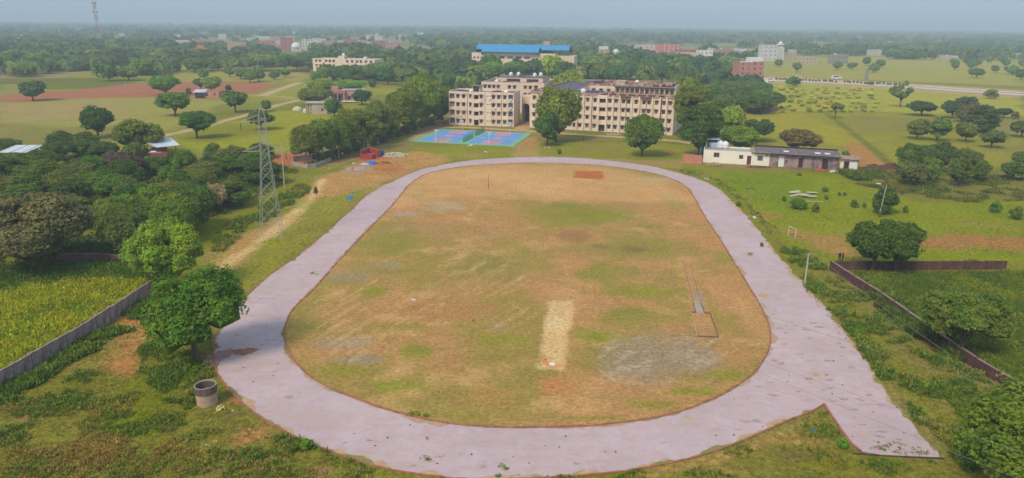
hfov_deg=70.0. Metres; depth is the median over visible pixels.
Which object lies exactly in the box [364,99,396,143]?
tree
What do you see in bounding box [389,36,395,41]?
house
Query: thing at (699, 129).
tree
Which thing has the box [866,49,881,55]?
house
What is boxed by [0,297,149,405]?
weeds
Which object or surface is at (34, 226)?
tree
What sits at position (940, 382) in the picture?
weeds
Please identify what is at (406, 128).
shrub
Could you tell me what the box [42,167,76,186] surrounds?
tree
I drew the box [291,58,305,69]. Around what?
tree
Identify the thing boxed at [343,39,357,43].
house
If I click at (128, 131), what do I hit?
tree
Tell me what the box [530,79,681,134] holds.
hostel building
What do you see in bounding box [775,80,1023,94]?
highway
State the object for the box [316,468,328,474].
soil ring
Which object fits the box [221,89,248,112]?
tree
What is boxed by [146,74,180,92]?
tree
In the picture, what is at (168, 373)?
weeds
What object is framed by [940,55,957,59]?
house
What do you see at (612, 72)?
tree
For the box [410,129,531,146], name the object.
sports court
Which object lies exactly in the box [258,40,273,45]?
house
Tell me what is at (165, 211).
tree
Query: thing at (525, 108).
gateway building
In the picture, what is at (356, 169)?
gravel heap
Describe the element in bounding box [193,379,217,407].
concrete well
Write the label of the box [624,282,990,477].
short grass
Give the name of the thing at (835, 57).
house
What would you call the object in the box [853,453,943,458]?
spur edging
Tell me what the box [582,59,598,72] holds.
tree
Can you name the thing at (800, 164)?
doorway
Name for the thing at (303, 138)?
tree
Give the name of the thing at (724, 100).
tree
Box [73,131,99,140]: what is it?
tree
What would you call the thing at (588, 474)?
track kerb
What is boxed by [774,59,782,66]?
tree
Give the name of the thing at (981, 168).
tree
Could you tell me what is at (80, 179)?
tree
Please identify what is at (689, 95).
tree
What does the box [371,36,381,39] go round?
house
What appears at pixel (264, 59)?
tree
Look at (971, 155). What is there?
tree
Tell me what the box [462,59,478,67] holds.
tree
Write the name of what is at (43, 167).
tree
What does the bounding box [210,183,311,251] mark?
rough grass
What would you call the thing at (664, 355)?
ash heap stones
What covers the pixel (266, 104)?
tree
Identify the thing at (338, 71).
tree
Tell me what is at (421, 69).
tree
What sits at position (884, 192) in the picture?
street lamp
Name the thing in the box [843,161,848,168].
doorway
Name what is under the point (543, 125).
tree
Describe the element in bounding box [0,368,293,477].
weeds
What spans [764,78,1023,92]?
highway
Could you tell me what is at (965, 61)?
tree
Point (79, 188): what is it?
tree
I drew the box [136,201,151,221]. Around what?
tree
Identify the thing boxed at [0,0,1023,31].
sky
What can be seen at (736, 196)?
weeds
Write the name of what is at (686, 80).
tree
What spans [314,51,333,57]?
tree
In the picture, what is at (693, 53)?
house
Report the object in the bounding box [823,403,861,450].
track kerb
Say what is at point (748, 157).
door
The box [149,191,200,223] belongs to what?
tree
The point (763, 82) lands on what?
tree
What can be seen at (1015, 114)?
bush
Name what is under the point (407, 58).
tree
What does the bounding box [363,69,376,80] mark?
tree
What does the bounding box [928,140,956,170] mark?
tree
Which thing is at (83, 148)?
tree
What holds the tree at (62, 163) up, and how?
on the ground at (880, 134)
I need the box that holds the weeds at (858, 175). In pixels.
[835,166,889,180]
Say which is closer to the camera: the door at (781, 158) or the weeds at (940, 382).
the weeds at (940, 382)
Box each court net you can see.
[463,132,472,141]
[475,126,483,135]
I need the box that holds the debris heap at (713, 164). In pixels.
[706,162,720,165]
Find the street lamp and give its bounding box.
[876,183,886,210]
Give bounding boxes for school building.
[634,45,654,50]
[655,44,680,52]
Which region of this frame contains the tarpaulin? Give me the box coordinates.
[367,161,376,164]
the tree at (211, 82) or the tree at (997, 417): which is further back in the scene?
the tree at (211, 82)
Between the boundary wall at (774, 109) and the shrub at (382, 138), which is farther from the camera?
the boundary wall at (774, 109)
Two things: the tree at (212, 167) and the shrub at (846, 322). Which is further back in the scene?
the tree at (212, 167)
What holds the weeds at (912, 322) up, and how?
on the ground at (880, 134)
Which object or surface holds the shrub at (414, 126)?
on the ground at (880, 134)
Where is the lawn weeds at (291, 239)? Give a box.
[233,152,509,291]
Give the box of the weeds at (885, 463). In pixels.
[546,411,954,477]
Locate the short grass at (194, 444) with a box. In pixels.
[0,316,361,477]
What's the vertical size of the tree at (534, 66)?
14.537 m
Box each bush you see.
[185,88,191,94]
[225,84,231,89]
[842,151,850,155]
[1010,111,1019,117]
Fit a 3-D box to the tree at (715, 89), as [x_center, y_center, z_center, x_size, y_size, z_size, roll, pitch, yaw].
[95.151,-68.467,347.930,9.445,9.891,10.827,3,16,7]
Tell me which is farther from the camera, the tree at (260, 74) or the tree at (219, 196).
the tree at (260, 74)
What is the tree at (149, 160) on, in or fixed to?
on the ground at (880, 134)
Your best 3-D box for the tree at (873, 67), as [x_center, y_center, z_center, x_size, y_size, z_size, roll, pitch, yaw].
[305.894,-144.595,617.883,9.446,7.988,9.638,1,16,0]
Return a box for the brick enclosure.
[360,147,379,158]
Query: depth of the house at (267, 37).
1322.58 m
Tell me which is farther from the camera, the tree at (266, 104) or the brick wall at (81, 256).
the tree at (266, 104)
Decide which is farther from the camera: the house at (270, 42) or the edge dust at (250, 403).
the house at (270, 42)
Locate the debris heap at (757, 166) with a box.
[747,165,769,167]
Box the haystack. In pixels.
[292,106,302,110]
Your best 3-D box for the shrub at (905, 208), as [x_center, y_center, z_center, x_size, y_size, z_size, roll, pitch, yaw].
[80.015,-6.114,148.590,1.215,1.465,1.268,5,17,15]
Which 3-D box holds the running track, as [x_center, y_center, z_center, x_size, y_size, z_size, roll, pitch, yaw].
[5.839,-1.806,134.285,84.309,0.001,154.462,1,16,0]
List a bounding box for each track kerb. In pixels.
[212,193,823,477]
[284,162,770,427]
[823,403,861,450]
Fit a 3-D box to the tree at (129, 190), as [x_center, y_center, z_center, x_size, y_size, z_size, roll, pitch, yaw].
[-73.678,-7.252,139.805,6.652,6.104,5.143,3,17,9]
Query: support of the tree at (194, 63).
on the ground at (880, 134)
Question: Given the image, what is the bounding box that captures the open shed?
[146,137,178,155]
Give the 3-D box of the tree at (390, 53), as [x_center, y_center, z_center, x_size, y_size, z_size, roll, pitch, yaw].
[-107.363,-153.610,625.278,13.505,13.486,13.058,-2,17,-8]
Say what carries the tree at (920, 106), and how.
on the ground at (880, 134)
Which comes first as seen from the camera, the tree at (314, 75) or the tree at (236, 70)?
the tree at (314, 75)
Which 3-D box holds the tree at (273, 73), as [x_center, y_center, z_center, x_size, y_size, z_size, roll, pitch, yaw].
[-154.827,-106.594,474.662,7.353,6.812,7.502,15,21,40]
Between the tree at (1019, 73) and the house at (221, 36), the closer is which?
the tree at (1019, 73)
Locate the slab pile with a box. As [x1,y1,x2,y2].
[789,190,816,196]
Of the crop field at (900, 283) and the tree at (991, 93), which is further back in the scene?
the tree at (991, 93)
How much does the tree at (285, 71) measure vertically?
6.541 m
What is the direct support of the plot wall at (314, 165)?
on the ground at (880, 134)
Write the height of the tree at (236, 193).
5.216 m
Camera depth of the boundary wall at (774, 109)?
322.76 m
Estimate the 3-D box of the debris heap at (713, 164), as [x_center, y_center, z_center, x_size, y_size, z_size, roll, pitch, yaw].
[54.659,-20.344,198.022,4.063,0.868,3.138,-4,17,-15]
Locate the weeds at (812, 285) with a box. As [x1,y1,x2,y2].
[799,273,889,365]
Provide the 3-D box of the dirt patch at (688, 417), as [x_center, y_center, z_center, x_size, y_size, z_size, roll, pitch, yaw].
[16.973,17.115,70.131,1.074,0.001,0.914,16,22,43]
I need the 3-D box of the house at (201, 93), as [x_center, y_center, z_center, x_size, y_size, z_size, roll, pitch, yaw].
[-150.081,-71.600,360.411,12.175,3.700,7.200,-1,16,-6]
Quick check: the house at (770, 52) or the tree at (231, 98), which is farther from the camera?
the house at (770, 52)
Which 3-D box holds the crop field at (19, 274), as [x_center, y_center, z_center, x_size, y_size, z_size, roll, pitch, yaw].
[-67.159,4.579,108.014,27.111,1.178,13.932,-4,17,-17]
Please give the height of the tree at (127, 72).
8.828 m
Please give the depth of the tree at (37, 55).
565.03 m
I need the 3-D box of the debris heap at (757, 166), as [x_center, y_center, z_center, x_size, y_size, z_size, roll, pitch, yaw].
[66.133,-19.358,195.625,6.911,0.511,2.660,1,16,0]
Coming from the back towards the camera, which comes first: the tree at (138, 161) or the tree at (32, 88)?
the tree at (32, 88)
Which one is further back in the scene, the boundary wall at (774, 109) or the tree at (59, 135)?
the boundary wall at (774, 109)
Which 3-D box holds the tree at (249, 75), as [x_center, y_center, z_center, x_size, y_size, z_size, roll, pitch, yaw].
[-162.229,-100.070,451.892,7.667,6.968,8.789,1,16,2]
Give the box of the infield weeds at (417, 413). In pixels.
[405,410,428,416]
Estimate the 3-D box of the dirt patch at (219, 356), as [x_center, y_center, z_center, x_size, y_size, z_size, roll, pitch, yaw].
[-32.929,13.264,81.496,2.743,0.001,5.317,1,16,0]
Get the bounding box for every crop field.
[0,258,149,289]
[0,275,148,368]
[854,268,1023,380]
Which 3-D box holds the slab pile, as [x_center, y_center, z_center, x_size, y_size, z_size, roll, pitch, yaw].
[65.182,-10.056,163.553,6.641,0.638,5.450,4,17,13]
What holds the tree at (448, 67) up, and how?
on the ground at (880, 134)
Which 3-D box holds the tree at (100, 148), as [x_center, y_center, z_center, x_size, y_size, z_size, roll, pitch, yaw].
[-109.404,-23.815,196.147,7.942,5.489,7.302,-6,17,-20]
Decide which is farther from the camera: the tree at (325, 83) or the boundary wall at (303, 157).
the tree at (325, 83)
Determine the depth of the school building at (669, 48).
893.78 m
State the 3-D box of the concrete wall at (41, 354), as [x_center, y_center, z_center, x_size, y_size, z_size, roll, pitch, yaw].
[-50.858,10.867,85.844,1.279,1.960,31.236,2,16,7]
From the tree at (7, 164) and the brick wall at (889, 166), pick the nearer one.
the tree at (7, 164)
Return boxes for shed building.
[703,138,769,165]
[755,145,840,169]
[839,155,861,169]
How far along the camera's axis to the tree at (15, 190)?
140.47 m
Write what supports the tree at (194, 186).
on the ground at (880, 134)
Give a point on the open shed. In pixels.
(160, 145)
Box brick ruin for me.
[148,151,167,157]
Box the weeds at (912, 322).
[867,286,976,362]
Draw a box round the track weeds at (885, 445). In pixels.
[869,441,929,454]
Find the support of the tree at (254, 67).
on the ground at (880, 134)
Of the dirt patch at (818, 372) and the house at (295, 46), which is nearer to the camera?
the dirt patch at (818, 372)
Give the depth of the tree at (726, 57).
692.97 m
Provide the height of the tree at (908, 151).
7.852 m
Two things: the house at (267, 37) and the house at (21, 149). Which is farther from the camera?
the house at (267, 37)
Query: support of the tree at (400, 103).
on the ground at (880, 134)
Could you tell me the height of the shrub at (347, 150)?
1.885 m
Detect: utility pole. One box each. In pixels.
[281,144,284,188]
[804,251,812,283]
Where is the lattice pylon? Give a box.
[240,103,286,242]
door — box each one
[746,156,750,164]
[778,156,784,166]
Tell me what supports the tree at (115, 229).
on the ground at (880, 134)
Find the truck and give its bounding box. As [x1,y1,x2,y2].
[831,75,841,78]
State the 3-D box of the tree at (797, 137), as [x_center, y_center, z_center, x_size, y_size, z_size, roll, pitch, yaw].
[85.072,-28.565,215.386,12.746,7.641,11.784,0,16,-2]
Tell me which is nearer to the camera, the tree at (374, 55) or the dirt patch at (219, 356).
the dirt patch at (219, 356)
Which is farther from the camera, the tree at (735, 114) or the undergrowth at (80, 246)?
the tree at (735, 114)
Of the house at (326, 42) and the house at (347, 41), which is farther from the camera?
the house at (347, 41)
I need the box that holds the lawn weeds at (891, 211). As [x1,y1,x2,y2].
[715,174,1023,257]
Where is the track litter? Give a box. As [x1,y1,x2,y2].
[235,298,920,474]
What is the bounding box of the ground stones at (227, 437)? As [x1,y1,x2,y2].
[177,401,285,470]
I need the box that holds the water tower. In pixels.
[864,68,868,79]
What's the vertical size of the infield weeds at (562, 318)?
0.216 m
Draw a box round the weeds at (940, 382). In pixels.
[777,241,995,471]
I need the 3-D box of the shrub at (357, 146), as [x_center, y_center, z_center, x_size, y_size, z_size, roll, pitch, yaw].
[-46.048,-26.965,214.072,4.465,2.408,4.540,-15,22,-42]
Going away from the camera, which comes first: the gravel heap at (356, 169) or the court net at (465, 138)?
the gravel heap at (356, 169)
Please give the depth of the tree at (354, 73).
445.52 m
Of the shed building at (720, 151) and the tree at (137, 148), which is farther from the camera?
the shed building at (720, 151)
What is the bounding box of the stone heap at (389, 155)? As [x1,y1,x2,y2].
[383,152,404,157]
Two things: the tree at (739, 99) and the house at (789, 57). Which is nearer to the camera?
the tree at (739, 99)
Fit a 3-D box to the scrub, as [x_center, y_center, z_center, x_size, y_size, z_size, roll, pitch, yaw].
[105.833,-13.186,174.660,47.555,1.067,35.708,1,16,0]
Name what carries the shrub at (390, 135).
on the ground at (880, 134)
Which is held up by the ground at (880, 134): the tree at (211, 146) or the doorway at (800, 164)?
the tree at (211, 146)
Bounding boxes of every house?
[0,145,40,154]
[193,89,222,97]
[208,37,214,41]
[218,34,226,38]
[256,36,269,42]
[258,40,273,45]
[272,37,279,42]
[280,37,292,49]
[291,42,300,50]
[302,39,313,49]
[305,101,328,113]
[312,38,322,48]
[321,40,330,44]
[329,86,364,101]
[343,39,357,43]
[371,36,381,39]
[371,40,387,47]
[386,41,400,48]
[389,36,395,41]
[598,46,608,53]
[675,49,697,51]
[675,52,695,56]
[696,50,712,55]
[715,48,733,54]
[732,57,763,76]
[758,41,784,60]
[783,55,796,59]
[800,57,816,63]
[827,53,848,63]
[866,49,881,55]
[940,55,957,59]
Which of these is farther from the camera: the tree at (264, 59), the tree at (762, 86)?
the tree at (264, 59)
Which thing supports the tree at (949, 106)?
on the ground at (880, 134)
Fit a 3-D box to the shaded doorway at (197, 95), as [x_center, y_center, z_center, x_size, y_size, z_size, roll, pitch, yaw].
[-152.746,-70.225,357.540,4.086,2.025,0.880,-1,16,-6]
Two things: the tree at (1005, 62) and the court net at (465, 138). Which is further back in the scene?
the tree at (1005, 62)
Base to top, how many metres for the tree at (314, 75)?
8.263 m
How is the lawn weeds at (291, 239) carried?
on the ground at (880, 134)
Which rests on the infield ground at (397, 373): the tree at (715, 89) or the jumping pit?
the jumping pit
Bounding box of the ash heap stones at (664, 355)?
[614,335,713,386]
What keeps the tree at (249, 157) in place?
on the ground at (880, 134)
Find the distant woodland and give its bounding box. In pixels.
[0,20,1023,59]
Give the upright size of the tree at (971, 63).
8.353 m
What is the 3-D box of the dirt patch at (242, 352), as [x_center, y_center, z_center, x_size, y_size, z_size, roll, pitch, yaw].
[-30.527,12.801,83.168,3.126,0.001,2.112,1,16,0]
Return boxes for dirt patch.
[203,348,231,366]
[232,348,258,355]
[683,415,693,419]
[758,293,770,298]
[806,371,825,375]
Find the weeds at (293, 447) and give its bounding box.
[257,431,445,477]
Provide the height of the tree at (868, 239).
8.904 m
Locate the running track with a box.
[214,157,938,477]
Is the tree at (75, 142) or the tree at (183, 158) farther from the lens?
the tree at (75, 142)
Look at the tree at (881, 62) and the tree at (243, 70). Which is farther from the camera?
the tree at (881, 62)
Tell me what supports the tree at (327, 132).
on the ground at (880, 134)
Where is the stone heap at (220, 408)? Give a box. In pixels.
[216,405,224,410]
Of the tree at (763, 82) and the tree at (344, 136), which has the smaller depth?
the tree at (344, 136)
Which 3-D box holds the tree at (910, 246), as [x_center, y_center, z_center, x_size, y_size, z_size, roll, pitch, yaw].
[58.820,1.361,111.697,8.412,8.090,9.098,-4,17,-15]
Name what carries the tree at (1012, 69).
on the ground at (880, 134)
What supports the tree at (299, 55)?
on the ground at (880, 134)
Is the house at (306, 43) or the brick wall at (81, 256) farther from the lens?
the house at (306, 43)
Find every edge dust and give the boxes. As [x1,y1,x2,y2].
[215,157,913,477]
[283,162,778,428]
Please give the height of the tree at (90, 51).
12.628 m
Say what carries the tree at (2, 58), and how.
on the ground at (880, 134)
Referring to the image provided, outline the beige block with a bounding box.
[227,42,245,49]
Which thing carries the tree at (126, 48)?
on the ground at (880, 134)
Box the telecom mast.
[92,0,101,41]
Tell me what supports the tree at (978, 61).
on the ground at (880, 134)
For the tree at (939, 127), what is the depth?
241.62 m
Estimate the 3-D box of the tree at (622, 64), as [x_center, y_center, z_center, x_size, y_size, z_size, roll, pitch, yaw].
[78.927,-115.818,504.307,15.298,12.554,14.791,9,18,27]
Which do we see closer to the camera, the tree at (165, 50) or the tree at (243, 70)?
the tree at (243, 70)
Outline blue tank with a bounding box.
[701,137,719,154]
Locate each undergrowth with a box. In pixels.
[0,236,158,279]
[9,154,298,241]
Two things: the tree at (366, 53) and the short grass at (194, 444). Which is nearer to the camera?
the short grass at (194, 444)
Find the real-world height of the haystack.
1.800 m
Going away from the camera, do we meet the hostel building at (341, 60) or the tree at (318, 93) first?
the tree at (318, 93)
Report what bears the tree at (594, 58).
on the ground at (880, 134)
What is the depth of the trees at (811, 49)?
1040.07 m
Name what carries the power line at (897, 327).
attached to the utility pole at (808, 254)
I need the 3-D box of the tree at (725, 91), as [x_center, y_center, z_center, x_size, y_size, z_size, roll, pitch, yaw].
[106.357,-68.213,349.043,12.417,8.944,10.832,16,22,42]
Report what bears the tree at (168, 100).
on the ground at (880, 134)
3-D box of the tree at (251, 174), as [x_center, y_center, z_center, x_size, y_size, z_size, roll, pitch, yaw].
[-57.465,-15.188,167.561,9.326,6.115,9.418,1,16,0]
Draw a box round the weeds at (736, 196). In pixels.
[680,169,778,233]
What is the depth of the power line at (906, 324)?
84.58 m
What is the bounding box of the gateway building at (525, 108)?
[522,95,529,122]
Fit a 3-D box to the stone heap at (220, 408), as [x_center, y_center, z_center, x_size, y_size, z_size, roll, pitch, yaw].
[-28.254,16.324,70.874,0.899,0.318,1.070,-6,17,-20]
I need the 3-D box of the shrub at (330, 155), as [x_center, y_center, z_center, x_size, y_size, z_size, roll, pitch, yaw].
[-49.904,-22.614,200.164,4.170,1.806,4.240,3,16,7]
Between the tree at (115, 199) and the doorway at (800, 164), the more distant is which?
the doorway at (800, 164)
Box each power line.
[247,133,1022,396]
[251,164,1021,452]
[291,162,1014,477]
[806,252,983,385]
[813,252,997,385]
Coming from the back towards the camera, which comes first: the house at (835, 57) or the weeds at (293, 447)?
the house at (835, 57)
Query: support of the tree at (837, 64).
on the ground at (880, 134)
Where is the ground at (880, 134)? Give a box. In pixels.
[0,30,1023,477]
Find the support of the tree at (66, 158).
on the ground at (880, 134)
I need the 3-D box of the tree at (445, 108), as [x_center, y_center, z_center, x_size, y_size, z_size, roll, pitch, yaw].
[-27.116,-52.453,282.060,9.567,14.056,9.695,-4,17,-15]
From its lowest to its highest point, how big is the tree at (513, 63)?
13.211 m
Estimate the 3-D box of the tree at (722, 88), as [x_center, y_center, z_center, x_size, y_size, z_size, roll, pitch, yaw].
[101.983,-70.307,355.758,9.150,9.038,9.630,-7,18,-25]
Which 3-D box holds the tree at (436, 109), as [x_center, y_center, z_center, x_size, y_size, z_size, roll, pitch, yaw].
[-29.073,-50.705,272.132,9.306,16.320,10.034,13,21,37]
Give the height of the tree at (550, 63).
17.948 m
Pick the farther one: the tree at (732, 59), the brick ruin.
the tree at (732, 59)
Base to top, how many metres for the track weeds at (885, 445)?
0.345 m
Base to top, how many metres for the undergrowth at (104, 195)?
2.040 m
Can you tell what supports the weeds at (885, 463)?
on the ground at (880, 134)
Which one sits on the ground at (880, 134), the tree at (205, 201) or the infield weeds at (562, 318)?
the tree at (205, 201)
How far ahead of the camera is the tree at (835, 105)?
300.36 m
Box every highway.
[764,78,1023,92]
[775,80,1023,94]
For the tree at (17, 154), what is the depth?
183.82 m
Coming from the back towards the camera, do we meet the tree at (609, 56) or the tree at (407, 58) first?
the tree at (609, 56)
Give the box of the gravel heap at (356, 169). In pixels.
[346,167,365,170]
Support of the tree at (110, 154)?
on the ground at (880, 134)
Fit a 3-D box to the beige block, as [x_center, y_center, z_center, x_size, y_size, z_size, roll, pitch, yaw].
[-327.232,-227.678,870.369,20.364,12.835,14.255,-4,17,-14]
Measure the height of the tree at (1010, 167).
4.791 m
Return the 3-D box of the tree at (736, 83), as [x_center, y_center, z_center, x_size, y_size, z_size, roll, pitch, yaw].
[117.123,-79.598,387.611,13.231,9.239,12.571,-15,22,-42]
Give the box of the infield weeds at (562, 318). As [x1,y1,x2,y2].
[339,189,748,414]
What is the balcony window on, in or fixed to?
in the hostel building at (476, 105)
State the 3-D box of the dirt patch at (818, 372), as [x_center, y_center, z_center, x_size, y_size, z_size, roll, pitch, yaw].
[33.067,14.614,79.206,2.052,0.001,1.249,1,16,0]
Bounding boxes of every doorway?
[195,93,203,97]
[798,158,803,167]
[822,159,828,168]
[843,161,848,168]
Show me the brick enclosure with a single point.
(369, 153)
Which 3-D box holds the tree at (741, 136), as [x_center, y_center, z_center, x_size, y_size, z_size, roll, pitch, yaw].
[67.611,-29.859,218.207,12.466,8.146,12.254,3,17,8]
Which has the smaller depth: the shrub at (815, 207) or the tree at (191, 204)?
the tree at (191, 204)
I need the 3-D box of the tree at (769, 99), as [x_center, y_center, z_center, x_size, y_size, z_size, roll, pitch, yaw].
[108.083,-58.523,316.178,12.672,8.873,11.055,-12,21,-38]
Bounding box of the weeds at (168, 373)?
[135,341,214,409]
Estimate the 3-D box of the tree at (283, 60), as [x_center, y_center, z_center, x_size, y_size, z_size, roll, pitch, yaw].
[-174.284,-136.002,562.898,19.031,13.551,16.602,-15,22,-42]
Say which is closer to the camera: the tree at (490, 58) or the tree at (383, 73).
the tree at (383, 73)
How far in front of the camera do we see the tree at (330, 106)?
290.22 m
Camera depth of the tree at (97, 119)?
229.27 m
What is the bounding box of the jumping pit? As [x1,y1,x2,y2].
[683,262,718,337]
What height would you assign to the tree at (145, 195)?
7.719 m
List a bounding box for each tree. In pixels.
[0,56,6,67]
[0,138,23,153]
[0,155,19,174]
[0,175,27,191]
[0,184,42,197]
[0,191,99,265]
[2,152,22,156]
[10,165,28,177]
[16,80,47,100]
[16,173,47,192]
[18,149,63,165]
[23,158,58,188]
[27,52,53,57]
[40,140,76,154]
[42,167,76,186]
[44,129,75,142]
[47,181,95,198]
[49,176,87,187]
[55,160,68,166]
[61,154,74,163]
[64,50,79,55]
[66,161,97,173]
[67,195,93,209]
[68,157,80,164]
[69,139,99,155]
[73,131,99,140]
[74,50,85,55]
[74,171,105,185]
[77,140,101,155]
[79,105,115,137]
[80,154,104,166]
[85,49,97,54]
[87,140,119,155]
[89,194,139,207]
[89,197,134,224]
[89,200,139,229]
[92,173,126,193]
[95,209,145,252]
[97,50,115,54]
[101,151,129,160]
[103,158,145,179]
[105,154,145,166]
[109,185,137,196]
[110,47,126,54]
[111,117,165,144]
[112,175,139,191]
[114,66,139,80]
[118,219,204,277]
[119,142,148,157]
[123,46,137,52]
[129,58,151,75]
[131,182,173,203]
[133,182,152,191]
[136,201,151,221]
[136,259,248,358]
[141,156,158,171]
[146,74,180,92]
[147,199,194,224]
[149,156,174,171]
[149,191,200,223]
[153,91,190,115]
[155,164,187,182]
[156,48,169,52]
[157,179,185,190]
[169,149,197,168]
[171,173,203,184]
[171,181,214,197]
[172,187,215,223]
[178,110,217,137]
[181,57,205,72]
[181,161,220,173]
[186,168,216,183]
[188,48,203,57]
[192,78,202,87]
[197,67,208,77]
[201,76,222,90]
[201,149,220,160]
[202,142,220,156]
[207,183,227,208]
[208,146,254,160]
[213,156,241,172]
[218,181,250,205]
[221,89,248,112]
[223,64,233,76]
[231,67,243,78]
[233,151,275,168]
[235,158,282,183]
[238,68,249,79]
[242,71,255,82]
[246,109,275,129]
[249,143,276,154]
[250,54,275,67]
[250,65,262,70]
[251,69,265,81]
[260,100,271,111]
[268,69,279,79]
[274,53,297,67]
[280,68,290,75]
[287,124,322,163]
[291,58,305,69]
[295,86,335,100]
[296,53,307,57]
[299,54,313,67]
[305,78,334,89]
[308,118,337,154]
[310,71,321,79]
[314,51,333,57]
[316,66,332,77]
[323,98,342,115]
[327,115,354,157]
[332,64,349,79]
[333,79,368,88]
[337,108,365,153]
[342,67,363,79]
[350,89,372,104]
[350,107,380,148]
[362,50,376,57]
[363,62,389,80]
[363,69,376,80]
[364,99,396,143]
[367,53,381,58]
[368,79,376,86]
[375,67,395,84]
[380,48,391,51]
[382,91,413,129]
[384,51,392,55]
[384,105,400,138]
[396,83,426,125]
[397,53,415,64]
[407,71,441,118]
[415,67,427,73]
[431,80,446,117]
[435,61,460,74]
[438,85,450,120]
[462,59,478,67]
[467,65,485,77]
[478,54,501,78]
[483,61,507,77]
[503,61,522,72]
[505,65,528,74]
[522,59,544,74]
[532,110,558,145]
[534,86,584,141]
[541,55,564,78]
[552,67,585,84]
[553,61,575,75]
[582,55,603,62]
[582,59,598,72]
[602,64,623,79]
[604,54,612,61]
[618,62,633,79]
[623,114,666,156]
[640,61,659,79]
[651,63,672,81]
[670,58,693,66]
[672,83,713,126]
[674,75,701,88]
[676,103,724,154]
[705,85,721,102]
[712,94,735,111]
[717,65,732,73]
[718,85,727,91]
[719,55,732,62]
[720,125,760,146]
[721,104,748,143]
[722,87,736,94]
[724,80,744,85]
[726,85,752,93]
[728,57,741,64]
[729,86,749,95]
[732,94,748,107]
[743,95,766,113]
[744,79,758,87]
[745,119,774,141]
[748,81,773,89]
[750,83,771,90]
[750,89,776,97]
[754,93,776,113]
[770,91,786,105]
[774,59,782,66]
[777,128,823,146]
[784,76,800,84]
[792,62,801,69]
[830,102,844,117]
[831,61,843,68]
[845,219,908,270]
[846,62,858,68]
[862,57,870,65]
[868,63,879,72]
[872,187,900,212]
[875,59,885,67]
[878,221,927,270]
[888,84,914,106]
[895,142,937,163]
[895,160,928,184]
[904,100,938,115]
[905,119,930,138]
[917,288,1017,347]
[923,156,943,180]
[926,117,953,140]
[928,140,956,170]
[939,100,964,118]
[947,157,974,186]
[948,147,985,167]
[951,60,959,69]
[952,373,1023,477]
[953,103,980,119]
[954,96,979,103]
[954,122,978,141]
[961,104,1003,131]
[962,58,971,63]
[967,60,975,67]
[967,68,985,77]
[972,58,982,66]
[972,159,993,180]
[979,129,1006,147]
[982,89,999,97]
[985,56,993,62]
[991,65,999,72]
[998,55,1007,60]
[998,108,1013,117]
[1000,161,1023,179]
[1001,59,1010,65]
[1007,65,1019,74]
[1009,120,1023,136]
[1011,151,1023,162]
[1015,69,1023,79]
[1017,58,1023,66]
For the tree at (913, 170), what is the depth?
171.91 m
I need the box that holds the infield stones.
[327,177,731,405]
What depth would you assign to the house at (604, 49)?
793.26 m
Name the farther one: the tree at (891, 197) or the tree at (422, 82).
the tree at (422, 82)
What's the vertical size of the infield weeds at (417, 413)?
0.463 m
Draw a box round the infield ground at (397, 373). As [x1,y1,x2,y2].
[285,163,769,426]
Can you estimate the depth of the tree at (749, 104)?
311.64 m
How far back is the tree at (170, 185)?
141.17 m
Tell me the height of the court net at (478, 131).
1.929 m
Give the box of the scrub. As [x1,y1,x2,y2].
[854,170,1023,202]
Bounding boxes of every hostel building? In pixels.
[312,53,383,70]
[449,85,519,126]
[481,72,553,112]
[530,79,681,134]
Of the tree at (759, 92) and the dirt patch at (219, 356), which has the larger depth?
the tree at (759, 92)
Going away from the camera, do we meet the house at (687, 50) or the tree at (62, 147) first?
the tree at (62, 147)
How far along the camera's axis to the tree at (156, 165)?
172.43 m
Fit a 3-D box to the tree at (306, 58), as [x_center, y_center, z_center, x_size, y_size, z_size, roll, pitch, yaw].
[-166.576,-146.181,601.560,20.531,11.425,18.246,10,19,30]
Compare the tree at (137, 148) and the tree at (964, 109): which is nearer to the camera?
the tree at (137, 148)
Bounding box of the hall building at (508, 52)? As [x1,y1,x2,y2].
[472,41,576,68]
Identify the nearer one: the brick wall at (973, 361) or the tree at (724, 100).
the brick wall at (973, 361)
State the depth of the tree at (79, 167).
163.23 m
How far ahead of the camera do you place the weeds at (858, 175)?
183.02 m
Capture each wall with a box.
[0,280,152,383]
[56,253,128,263]
[222,69,310,71]
[291,157,332,167]
[293,116,436,161]
[682,153,702,163]
[746,106,777,112]
[829,261,1018,391]
[834,260,1007,269]
[857,163,899,170]
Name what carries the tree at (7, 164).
on the ground at (880, 134)
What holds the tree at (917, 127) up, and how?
on the ground at (880, 134)
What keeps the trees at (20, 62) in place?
on the ground at (880, 134)
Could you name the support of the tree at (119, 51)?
on the ground at (880, 134)
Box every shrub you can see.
[300,438,312,449]
[317,154,327,161]
[325,153,335,158]
[333,149,342,156]
[342,147,353,153]
[348,142,362,150]
[366,137,378,144]
[375,136,387,141]
[385,132,393,137]
[393,130,402,135]
[400,125,412,132]
[411,124,417,129]
[425,118,436,124]
[435,114,443,120]
[777,86,786,89]
[789,198,808,208]
[811,203,819,210]
[836,437,848,448]
[841,318,855,325]
[850,200,858,206]
[903,205,908,211]
[989,202,1003,210]
[1008,206,1023,218]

